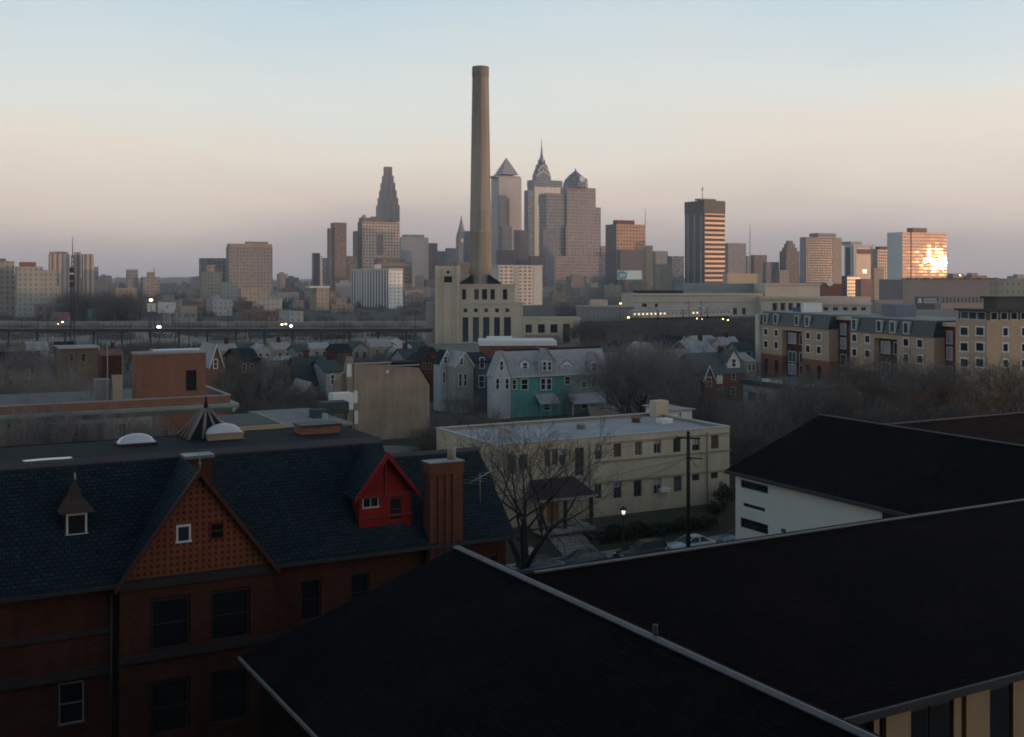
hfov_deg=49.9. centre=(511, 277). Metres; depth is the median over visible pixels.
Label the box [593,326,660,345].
bare tree
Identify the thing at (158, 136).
sky
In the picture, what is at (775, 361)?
window
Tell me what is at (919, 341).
window
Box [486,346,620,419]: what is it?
mansard terrace
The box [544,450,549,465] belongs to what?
window
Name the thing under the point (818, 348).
window
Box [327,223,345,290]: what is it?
office tower
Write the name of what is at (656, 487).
window
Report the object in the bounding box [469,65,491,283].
smokestack
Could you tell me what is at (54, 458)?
skylight
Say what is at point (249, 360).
bare tree
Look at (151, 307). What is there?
billboard
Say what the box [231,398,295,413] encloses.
bare tree
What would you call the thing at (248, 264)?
office tower
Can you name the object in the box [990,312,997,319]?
window
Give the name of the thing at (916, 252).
office tower
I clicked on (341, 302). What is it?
city block
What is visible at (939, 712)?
window
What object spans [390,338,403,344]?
white shed
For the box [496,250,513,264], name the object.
office tower
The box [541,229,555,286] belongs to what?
office tower
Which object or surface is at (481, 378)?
window
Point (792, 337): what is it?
window
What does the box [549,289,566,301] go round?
city block
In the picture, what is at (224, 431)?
skylight
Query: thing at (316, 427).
roof hatch
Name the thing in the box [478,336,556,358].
white flat building
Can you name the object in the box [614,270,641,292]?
billboard
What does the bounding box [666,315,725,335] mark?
bare tree
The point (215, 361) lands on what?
window
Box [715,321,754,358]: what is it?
bare tree
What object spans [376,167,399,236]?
office tower
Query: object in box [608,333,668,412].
bare tree
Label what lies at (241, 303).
city block
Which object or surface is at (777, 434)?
bare tree
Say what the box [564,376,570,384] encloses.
window
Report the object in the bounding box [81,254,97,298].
apartment tower
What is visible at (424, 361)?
house
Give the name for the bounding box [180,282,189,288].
city block
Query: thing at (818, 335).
window
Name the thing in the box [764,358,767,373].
window
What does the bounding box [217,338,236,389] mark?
house
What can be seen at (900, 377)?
bare tree
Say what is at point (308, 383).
house
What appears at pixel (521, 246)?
office tower
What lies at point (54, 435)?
bare tree
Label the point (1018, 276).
city block
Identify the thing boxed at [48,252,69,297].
apartment tower
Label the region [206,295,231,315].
city block
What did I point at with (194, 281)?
city block
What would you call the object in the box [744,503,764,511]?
window
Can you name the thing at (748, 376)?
bare tree
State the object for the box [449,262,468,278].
office tower
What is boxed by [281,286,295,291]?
city block
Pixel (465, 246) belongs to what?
office tower
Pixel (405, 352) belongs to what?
house
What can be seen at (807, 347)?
window
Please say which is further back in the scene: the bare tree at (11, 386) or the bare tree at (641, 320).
the bare tree at (641, 320)
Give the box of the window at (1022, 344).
[1020,343,1023,352]
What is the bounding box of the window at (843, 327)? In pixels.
[840,323,846,334]
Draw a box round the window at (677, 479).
[674,476,680,491]
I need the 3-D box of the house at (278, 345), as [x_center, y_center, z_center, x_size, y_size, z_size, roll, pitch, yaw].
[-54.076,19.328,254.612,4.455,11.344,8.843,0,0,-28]
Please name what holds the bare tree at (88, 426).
on the ground at (546, 307)
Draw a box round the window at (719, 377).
[716,375,722,383]
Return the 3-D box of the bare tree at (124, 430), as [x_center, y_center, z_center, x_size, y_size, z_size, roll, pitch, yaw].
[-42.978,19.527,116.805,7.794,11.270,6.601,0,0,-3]
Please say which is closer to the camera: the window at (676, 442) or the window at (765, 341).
the window at (676, 442)
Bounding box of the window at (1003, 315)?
[1000,312,1007,319]
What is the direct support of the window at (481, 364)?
in the narrow house at (481, 361)
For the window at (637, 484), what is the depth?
108.79 m
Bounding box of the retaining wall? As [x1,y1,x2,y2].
[0,322,424,326]
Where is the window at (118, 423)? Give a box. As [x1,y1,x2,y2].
[118,423,126,436]
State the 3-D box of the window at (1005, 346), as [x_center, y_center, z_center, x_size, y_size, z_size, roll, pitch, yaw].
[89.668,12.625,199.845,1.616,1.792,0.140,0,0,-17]
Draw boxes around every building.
[0,341,239,445]
[34,303,65,320]
[86,308,104,320]
[178,306,196,320]
[238,499,1023,736]
[435,399,730,535]
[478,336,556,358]
[723,271,761,282]
[820,280,841,295]
[871,300,902,313]
[916,309,957,317]
[935,303,983,316]
[990,278,1023,295]
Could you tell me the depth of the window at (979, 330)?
200.24 m
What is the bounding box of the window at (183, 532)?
[175,524,191,543]
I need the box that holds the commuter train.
[628,308,729,319]
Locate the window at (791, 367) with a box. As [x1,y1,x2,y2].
[788,363,796,374]
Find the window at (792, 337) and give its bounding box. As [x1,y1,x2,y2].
[788,332,796,343]
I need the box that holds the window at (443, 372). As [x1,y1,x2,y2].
[442,371,445,383]
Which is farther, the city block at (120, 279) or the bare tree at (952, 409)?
the city block at (120, 279)
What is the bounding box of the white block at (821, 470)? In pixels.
[724,412,1023,539]
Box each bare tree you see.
[0,332,35,388]
[0,335,37,384]
[0,359,89,394]
[0,360,53,394]
[0,360,125,394]
[0,389,52,443]
[0,393,80,445]
[0,400,54,446]
[0,415,31,446]
[1,359,61,393]
[14,332,58,392]
[17,342,55,388]
[17,369,80,393]
[18,409,86,444]
[24,383,103,440]
[38,393,126,442]
[42,375,92,392]
[66,409,114,441]
[75,411,143,441]
[95,399,175,439]
[102,421,153,439]
[106,412,166,439]
[118,342,140,369]
[136,410,178,436]
[206,362,269,408]
[208,349,310,409]
[212,346,308,400]
[212,370,248,396]
[214,381,281,413]
[222,337,252,346]
[231,371,341,418]
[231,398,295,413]
[253,389,333,415]
[268,391,328,407]
[273,390,351,417]
[335,347,363,364]
[358,351,393,360]
[361,344,390,360]
[405,419,439,450]
[421,409,456,436]
[423,404,624,569]
[433,392,479,423]
[441,411,491,426]
[452,408,503,424]
[457,388,488,416]
[463,407,501,424]
[548,385,576,417]
[560,319,619,345]
[566,327,684,413]
[570,320,608,341]
[571,325,704,413]
[575,319,630,344]
[581,329,621,345]
[586,364,654,414]
[587,325,696,412]
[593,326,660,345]
[596,325,728,412]
[603,327,648,344]
[603,336,639,413]
[606,355,669,412]
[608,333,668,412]
[610,313,669,336]
[615,327,673,399]
[617,316,652,334]
[618,316,644,340]
[633,344,701,394]
[640,379,706,419]
[641,377,700,400]
[643,341,686,396]
[643,369,683,405]
[655,384,700,406]
[665,316,701,328]
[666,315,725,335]
[674,388,747,438]
[681,318,707,327]
[683,316,747,341]
[688,376,748,411]
[692,326,737,335]
[692,396,769,441]
[693,322,753,355]
[705,332,754,357]
[706,383,776,444]
[712,391,775,445]
[712,392,802,464]
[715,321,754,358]
[717,324,754,353]
[717,414,773,464]
[729,408,805,465]
[729,424,775,483]
[740,372,842,436]
[741,360,760,386]
[749,362,856,410]
[755,380,822,434]
[756,381,912,445]
[763,371,817,427]
[782,375,864,426]
[782,381,879,432]
[802,365,896,414]
[802,390,918,423]
[803,354,884,405]
[812,347,929,408]
[849,396,928,422]
[855,364,974,416]
[859,345,957,408]
[863,377,957,419]
[864,355,985,412]
[877,390,976,421]
[885,399,998,422]
[893,345,981,407]
[899,370,1015,416]
[911,350,982,402]
[932,358,1023,410]
[945,393,996,417]
[947,391,1023,416]
[953,353,1023,412]
[964,363,1023,414]
[976,354,1023,409]
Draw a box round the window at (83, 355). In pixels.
[81,353,85,361]
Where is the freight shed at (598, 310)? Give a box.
[575,300,634,319]
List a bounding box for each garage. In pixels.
[642,404,695,418]
[740,376,866,415]
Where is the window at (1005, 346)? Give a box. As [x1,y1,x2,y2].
[1002,342,1008,352]
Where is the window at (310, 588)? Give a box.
[301,578,319,620]
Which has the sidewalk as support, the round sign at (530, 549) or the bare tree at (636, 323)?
the round sign at (530, 549)
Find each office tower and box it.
[113,288,136,299]
[126,270,137,290]
[141,272,159,295]
[160,283,176,294]
[199,258,225,288]
[200,265,221,298]
[220,282,236,306]
[226,242,271,300]
[239,288,277,304]
[312,253,326,285]
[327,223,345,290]
[346,256,356,282]
[353,215,398,268]
[374,259,411,289]
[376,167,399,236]
[399,235,436,278]
[403,290,423,304]
[437,251,444,265]
[445,248,455,265]
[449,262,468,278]
[463,231,468,261]
[490,158,520,264]
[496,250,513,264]
[514,230,528,264]
[524,139,561,255]
[528,256,544,286]
[539,168,604,287]
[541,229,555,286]
[605,214,652,284]
[653,251,667,289]
[656,264,671,289]
[667,256,683,289]
[684,187,724,282]
[725,243,745,273]
[746,256,750,273]
[751,255,766,282]
[763,262,778,282]
[776,270,788,282]
[779,241,798,282]
[800,233,841,282]
[841,242,873,278]
[842,276,859,295]
[855,279,872,299]
[871,247,886,299]
[887,228,945,278]
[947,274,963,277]
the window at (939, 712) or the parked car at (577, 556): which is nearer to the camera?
the window at (939, 712)
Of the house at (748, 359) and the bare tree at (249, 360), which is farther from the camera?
the house at (748, 359)
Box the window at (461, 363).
[459,357,463,365]
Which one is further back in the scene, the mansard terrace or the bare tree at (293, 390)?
the mansard terrace
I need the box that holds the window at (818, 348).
[816,345,821,354]
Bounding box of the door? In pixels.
[548,502,558,522]
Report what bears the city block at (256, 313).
on the ground at (546, 307)
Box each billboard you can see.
[147,303,155,327]
[157,302,175,327]
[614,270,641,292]
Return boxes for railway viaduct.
[0,328,432,346]
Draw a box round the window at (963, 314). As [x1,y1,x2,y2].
[960,311,968,318]
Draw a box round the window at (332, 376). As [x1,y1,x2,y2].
[330,374,334,384]
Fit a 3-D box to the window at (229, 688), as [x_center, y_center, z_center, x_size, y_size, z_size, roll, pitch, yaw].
[-15.089,22.350,58.870,2.113,2.740,0.190,0,0,-28]
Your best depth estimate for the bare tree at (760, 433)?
125.14 m
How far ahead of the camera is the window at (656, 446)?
109.88 m
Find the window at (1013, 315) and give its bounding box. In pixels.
[1010,312,1017,319]
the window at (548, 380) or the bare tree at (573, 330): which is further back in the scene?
the bare tree at (573, 330)
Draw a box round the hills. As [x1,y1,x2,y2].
[112,276,311,282]
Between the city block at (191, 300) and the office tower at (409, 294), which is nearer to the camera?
the city block at (191, 300)
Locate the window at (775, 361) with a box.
[774,360,777,375]
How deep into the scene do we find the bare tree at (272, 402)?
169.80 m
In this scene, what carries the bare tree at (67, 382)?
on the ground at (546, 307)
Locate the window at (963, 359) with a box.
[960,357,968,367]
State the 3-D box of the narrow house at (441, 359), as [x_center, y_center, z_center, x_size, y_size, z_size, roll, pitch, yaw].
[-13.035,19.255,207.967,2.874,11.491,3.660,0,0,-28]
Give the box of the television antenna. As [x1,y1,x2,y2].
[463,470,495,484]
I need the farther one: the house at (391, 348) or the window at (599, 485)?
the house at (391, 348)
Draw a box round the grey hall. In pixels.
[879,278,994,303]
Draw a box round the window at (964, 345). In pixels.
[959,341,968,352]
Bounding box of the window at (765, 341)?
[763,340,767,347]
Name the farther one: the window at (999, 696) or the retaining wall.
the retaining wall
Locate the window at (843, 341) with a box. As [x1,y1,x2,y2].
[840,337,846,348]
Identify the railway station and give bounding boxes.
[622,283,872,315]
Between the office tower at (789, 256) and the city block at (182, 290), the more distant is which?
the office tower at (789, 256)
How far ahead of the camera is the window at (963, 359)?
204.29 m
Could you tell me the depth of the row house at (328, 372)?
187.65 m
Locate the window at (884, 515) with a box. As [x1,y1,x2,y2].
[882,512,895,517]
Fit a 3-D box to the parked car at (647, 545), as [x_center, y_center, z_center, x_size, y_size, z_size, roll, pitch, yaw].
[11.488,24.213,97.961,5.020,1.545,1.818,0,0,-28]
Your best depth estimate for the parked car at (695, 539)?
100.09 m
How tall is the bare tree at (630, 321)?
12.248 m
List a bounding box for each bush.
[705,500,724,514]
[711,481,734,507]
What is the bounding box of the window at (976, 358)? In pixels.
[975,357,984,367]
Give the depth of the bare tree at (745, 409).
139.83 m
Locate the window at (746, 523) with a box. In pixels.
[741,518,767,534]
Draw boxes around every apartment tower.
[0,259,13,315]
[15,262,59,316]
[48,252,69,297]
[74,252,80,297]
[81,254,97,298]
[305,286,340,309]
[351,264,402,308]
[492,265,542,304]
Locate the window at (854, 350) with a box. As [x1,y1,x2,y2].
[851,348,856,356]
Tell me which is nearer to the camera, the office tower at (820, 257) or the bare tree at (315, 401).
the bare tree at (315, 401)
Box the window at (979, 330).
[975,326,984,336]
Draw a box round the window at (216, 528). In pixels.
[210,522,224,539]
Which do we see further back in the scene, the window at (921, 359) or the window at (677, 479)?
the window at (921, 359)
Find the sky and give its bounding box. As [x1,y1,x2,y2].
[0,0,1023,279]
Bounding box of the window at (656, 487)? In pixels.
[654,478,660,493]
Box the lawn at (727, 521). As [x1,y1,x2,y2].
[506,444,761,563]
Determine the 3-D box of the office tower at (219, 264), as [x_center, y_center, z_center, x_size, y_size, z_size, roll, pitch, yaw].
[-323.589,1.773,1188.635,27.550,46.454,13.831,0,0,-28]
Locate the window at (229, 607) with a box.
[211,586,249,641]
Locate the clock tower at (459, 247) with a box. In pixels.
[456,216,464,261]
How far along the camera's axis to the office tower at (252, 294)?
905.22 m
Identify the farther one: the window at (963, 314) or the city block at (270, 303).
the city block at (270, 303)
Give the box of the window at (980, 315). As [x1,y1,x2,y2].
[977,311,985,319]
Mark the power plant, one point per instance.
(466, 310)
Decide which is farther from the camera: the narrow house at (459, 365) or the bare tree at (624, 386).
the narrow house at (459, 365)
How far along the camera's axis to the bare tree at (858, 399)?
150.21 m
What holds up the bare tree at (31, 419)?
on the ground at (546, 307)
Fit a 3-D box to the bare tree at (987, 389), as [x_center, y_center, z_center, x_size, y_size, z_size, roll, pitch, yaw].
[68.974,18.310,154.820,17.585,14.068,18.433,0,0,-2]
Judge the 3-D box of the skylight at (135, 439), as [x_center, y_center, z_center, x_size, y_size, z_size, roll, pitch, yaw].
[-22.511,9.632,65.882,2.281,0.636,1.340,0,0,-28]
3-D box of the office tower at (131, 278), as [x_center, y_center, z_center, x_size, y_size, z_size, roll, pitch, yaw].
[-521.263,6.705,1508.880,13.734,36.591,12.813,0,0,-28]
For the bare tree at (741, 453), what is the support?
on the lawn at (727, 521)
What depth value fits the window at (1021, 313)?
201.66 m
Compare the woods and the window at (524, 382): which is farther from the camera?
the woods
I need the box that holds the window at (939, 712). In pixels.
[929,700,948,736]
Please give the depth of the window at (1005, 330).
199.85 m
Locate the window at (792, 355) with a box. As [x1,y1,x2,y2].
[788,351,796,362]
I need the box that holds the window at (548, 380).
[546,378,551,389]
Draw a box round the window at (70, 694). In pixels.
[58,680,84,725]
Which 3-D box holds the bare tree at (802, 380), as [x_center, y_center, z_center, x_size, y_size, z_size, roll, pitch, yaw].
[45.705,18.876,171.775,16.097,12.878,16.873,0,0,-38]
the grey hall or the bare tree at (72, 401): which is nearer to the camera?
the bare tree at (72, 401)
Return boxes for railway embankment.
[580,316,754,340]
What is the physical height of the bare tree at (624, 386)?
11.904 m
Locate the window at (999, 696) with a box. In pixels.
[990,684,1008,736]
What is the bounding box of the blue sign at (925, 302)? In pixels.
[915,297,938,308]
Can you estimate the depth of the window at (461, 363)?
203.54 m
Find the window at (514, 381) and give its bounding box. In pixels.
[512,379,516,389]
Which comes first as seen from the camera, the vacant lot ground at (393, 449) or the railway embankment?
the vacant lot ground at (393, 449)
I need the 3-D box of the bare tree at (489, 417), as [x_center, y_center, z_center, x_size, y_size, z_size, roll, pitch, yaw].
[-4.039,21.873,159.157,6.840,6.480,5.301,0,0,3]
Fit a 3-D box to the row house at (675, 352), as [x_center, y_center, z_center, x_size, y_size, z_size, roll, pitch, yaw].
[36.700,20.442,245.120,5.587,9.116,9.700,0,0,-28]
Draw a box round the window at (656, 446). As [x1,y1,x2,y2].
[654,443,659,453]
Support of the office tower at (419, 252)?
on the ground at (546, 307)
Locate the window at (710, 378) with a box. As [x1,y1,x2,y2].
[706,377,711,386]
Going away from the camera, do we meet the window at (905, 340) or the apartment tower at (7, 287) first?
the window at (905, 340)
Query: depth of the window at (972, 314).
202.85 m
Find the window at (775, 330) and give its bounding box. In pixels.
[774,329,778,336]
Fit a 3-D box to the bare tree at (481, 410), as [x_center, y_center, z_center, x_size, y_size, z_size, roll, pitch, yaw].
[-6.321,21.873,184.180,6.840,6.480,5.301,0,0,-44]
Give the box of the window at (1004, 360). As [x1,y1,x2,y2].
[1002,358,1008,366]
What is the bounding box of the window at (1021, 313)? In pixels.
[1020,312,1023,319]
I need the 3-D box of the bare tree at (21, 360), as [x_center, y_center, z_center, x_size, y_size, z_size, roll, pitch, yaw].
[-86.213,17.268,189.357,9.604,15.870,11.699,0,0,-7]
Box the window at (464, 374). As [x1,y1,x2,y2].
[463,373,467,386]
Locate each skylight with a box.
[22,456,71,463]
[114,433,157,446]
[205,423,244,440]
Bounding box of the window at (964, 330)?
[959,326,968,336]
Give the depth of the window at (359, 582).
62.96 m
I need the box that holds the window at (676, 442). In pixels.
[673,438,679,451]
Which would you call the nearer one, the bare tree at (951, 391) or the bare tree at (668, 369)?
the bare tree at (951, 391)
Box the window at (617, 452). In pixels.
[614,443,620,456]
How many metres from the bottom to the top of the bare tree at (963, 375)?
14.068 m
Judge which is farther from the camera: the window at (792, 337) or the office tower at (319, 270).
the office tower at (319, 270)
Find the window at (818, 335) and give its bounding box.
[816,332,821,340]
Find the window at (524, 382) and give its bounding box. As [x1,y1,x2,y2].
[521,378,528,389]
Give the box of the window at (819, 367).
[817,366,820,378]
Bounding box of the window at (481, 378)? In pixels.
[478,375,484,387]
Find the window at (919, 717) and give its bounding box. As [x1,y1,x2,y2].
[911,706,927,736]
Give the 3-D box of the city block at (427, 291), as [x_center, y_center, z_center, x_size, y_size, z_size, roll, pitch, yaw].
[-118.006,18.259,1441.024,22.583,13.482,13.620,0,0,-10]
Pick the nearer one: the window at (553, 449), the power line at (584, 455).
the power line at (584, 455)
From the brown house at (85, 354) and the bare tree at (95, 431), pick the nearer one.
the bare tree at (95, 431)
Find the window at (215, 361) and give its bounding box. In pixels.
[213,359,217,368]
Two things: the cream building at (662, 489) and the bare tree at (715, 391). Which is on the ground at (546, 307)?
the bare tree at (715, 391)
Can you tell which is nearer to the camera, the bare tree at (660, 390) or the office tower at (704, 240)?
the bare tree at (660, 390)
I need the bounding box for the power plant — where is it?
[426,265,580,343]
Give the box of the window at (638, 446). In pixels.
[635,442,640,455]
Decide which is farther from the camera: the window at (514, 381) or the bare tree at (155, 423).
the window at (514, 381)
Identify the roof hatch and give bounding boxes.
[293,420,341,434]
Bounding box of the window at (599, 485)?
[594,484,600,498]
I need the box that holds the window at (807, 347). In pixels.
[805,344,810,352]
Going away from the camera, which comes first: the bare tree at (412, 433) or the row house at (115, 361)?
the bare tree at (412, 433)
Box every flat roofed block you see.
[217,413,284,430]
[248,392,353,427]
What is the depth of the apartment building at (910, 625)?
45.55 m
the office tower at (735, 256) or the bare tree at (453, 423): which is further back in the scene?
the office tower at (735, 256)
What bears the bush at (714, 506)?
on the lawn at (727, 521)
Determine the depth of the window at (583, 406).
203.52 m
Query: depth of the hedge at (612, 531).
101.92 m
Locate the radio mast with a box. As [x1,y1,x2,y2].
[69,236,75,344]
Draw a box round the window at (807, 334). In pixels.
[805,331,810,339]
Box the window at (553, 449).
[552,449,557,464]
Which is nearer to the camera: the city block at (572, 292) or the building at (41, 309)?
the building at (41, 309)
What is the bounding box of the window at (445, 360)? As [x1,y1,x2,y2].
[443,356,447,363]
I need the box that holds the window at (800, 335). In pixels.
[799,334,801,344]
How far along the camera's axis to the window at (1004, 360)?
199.80 m
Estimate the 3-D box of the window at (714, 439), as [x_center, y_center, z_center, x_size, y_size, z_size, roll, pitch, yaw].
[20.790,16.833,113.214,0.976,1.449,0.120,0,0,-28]
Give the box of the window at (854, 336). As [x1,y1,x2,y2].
[851,333,856,341]
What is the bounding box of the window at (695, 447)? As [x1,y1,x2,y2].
[692,437,698,450]
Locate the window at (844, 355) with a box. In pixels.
[840,354,846,365]
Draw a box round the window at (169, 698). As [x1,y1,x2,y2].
[150,676,189,736]
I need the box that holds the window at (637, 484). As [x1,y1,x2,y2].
[634,480,640,496]
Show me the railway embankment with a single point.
(747, 320)
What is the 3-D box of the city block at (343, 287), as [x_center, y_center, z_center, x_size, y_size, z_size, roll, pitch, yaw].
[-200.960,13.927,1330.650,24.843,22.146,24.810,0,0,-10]
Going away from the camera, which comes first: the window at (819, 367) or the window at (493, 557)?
the window at (493, 557)
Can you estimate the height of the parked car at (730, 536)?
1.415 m
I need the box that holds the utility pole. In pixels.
[675,431,702,546]
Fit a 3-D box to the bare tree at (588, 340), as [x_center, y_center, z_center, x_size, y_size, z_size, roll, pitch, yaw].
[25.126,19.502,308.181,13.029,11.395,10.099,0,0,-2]
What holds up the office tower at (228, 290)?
on the ground at (546, 307)
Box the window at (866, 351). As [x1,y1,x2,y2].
[864,349,870,357]
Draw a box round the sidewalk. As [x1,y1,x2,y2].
[506,534,724,566]
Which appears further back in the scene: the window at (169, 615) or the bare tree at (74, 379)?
the bare tree at (74, 379)
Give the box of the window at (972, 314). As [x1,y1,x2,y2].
[969,311,976,319]
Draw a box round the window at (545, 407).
[543,404,551,410]
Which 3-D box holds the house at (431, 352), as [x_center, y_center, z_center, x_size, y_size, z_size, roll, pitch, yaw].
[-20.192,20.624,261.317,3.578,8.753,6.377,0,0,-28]
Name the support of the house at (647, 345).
on the ground at (546, 307)
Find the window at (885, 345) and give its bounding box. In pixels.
[881,341,890,353]
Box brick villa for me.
[678,346,743,406]
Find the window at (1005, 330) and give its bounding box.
[1002,326,1008,336]
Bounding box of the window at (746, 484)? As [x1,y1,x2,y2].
[742,480,767,493]
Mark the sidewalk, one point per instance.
(610, 552)
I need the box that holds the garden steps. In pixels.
[547,514,597,556]
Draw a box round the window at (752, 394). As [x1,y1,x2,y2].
[748,391,755,400]
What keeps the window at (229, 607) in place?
in the brick house at (160, 587)
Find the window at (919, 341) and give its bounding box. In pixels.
[916,339,923,348]
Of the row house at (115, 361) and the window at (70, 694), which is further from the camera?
the row house at (115, 361)
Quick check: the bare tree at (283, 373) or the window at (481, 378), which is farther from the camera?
the window at (481, 378)
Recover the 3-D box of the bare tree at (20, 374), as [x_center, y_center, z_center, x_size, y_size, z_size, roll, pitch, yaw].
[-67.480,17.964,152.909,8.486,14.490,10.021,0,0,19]
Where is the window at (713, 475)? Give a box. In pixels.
[711,472,716,478]
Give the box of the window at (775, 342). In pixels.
[774,341,777,348]
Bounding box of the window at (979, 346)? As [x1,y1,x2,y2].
[975,341,984,352]
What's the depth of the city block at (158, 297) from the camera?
973.56 m
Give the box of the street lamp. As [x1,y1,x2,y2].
[620,506,626,548]
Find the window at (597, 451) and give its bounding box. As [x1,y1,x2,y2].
[595,445,600,458]
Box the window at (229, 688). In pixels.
[211,667,249,724]
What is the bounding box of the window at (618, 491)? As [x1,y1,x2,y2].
[613,482,620,497]
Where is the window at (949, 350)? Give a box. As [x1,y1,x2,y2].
[946,347,952,360]
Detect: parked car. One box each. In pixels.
[510,554,565,571]
[559,547,610,564]
[613,537,667,556]
[667,533,716,549]
[715,528,734,541]
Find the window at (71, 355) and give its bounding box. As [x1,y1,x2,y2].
[69,353,73,361]
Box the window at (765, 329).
[763,328,767,335]
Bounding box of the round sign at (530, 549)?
[528,545,533,554]
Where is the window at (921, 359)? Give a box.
[916,354,923,364]
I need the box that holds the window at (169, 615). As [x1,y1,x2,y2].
[150,594,189,650]
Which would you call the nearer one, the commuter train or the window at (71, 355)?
the window at (71, 355)
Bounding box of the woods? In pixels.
[0,283,660,354]
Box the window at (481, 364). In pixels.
[479,357,484,368]
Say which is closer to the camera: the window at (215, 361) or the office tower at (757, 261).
the window at (215, 361)
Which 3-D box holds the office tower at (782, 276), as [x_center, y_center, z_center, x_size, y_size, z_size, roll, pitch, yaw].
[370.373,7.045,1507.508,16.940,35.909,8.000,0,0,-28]
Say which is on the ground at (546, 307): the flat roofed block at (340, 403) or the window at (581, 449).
the flat roofed block at (340, 403)
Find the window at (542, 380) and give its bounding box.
[540,378,545,389]
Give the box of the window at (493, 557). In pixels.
[486,554,495,560]
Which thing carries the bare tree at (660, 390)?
on the ground at (546, 307)
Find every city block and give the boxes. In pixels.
[50,312,70,321]
[98,283,118,294]
[99,274,111,282]
[115,277,125,282]
[117,282,125,287]
[138,295,150,309]
[152,294,162,305]
[157,295,181,311]
[160,312,195,321]
[176,287,186,297]
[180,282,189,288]
[180,295,210,309]
[187,289,199,297]
[190,277,198,288]
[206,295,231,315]
[234,297,252,310]
[243,305,277,320]
[257,298,281,310]
[273,292,298,303]
[277,272,287,288]
[279,310,302,321]
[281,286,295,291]
[285,276,298,287]
[293,296,303,308]
[294,282,307,290]
[304,290,308,297]
[332,298,353,311]
[335,280,350,297]
[412,275,423,288]
[413,287,430,296]
[424,279,434,287]
[431,288,434,295]
[542,287,555,296]
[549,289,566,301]
[554,284,578,297]
[566,274,586,287]
[579,288,603,296]
[604,285,621,296]
[628,281,652,292]
[964,273,986,277]
[1007,274,1023,277]
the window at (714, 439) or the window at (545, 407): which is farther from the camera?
the window at (545, 407)
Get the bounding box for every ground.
[0,283,958,545]
[0,321,604,355]
[383,445,424,453]
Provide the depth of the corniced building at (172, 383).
124.89 m
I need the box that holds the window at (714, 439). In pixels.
[711,435,717,448]
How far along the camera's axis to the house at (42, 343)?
252.82 m
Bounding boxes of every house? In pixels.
[0,351,40,392]
[0,396,516,736]
[5,344,18,351]
[24,341,48,384]
[52,341,73,366]
[53,344,100,390]
[98,349,123,387]
[103,342,123,388]
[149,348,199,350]
[200,341,224,389]
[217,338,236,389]
[222,348,259,407]
[250,343,272,356]
[258,356,292,407]
[266,337,289,355]
[286,345,309,356]
[288,349,322,392]
[289,378,318,403]
[306,342,328,359]
[311,360,343,400]
[325,344,352,367]
[333,357,430,439]
[346,340,370,361]
[363,339,391,360]
[387,344,411,359]
[391,343,414,359]
[406,341,425,351]
[406,352,433,400]
[417,346,436,358]
[432,349,450,410]
[445,350,474,412]
[466,352,491,409]
[601,345,618,364]
[608,341,631,351]
[627,341,654,357]
[642,336,657,342]
[656,335,685,352]
[663,349,687,360]
[668,335,715,352]
[671,371,700,406]
[685,335,714,343]
[710,332,738,350]
[726,342,753,357]
[737,352,757,388]
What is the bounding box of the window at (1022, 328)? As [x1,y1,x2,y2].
[1020,327,1023,336]
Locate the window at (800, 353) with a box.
[799,352,801,362]
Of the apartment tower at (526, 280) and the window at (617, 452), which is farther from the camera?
the apartment tower at (526, 280)
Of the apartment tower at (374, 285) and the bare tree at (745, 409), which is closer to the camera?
the bare tree at (745, 409)
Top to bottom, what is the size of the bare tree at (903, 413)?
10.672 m
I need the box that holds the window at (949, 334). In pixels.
[946,331,952,343]
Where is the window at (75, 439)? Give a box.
[70,423,78,441]
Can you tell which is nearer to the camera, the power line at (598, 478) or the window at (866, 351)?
the power line at (598, 478)
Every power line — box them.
[491,435,674,472]
[500,458,684,497]
[508,459,682,509]
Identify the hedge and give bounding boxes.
[587,523,634,543]
[627,514,719,538]
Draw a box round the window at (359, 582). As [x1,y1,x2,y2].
[350,571,368,600]
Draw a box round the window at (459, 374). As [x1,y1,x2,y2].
[458,373,462,386]
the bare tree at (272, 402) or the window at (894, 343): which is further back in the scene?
the window at (894, 343)
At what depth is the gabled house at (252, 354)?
198.39 m
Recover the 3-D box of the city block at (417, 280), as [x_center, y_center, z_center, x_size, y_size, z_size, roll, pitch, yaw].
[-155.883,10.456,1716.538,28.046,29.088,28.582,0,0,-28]
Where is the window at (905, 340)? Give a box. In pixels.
[902,337,908,346]
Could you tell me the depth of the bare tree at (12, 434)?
112.03 m
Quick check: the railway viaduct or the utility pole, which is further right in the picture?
the utility pole
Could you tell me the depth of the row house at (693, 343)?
258.88 m
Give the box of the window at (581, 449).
[575,447,582,475]
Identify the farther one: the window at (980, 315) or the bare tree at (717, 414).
the window at (980, 315)
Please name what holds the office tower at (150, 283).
on the ground at (546, 307)
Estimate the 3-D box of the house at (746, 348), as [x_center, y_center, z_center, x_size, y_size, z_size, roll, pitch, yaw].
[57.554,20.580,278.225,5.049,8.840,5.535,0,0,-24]
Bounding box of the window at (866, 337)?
[864,334,870,343]
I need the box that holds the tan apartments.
[755,296,1023,413]
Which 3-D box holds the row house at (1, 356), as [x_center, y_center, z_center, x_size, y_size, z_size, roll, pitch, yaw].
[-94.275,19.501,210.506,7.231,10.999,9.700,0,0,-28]
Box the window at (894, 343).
[893,342,896,354]
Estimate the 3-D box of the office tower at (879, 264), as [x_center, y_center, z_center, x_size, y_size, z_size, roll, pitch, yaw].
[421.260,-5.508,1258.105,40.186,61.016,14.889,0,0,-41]
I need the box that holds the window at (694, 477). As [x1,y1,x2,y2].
[692,474,697,480]
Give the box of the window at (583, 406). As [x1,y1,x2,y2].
[581,404,587,408]
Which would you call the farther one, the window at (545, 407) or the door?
the window at (545, 407)

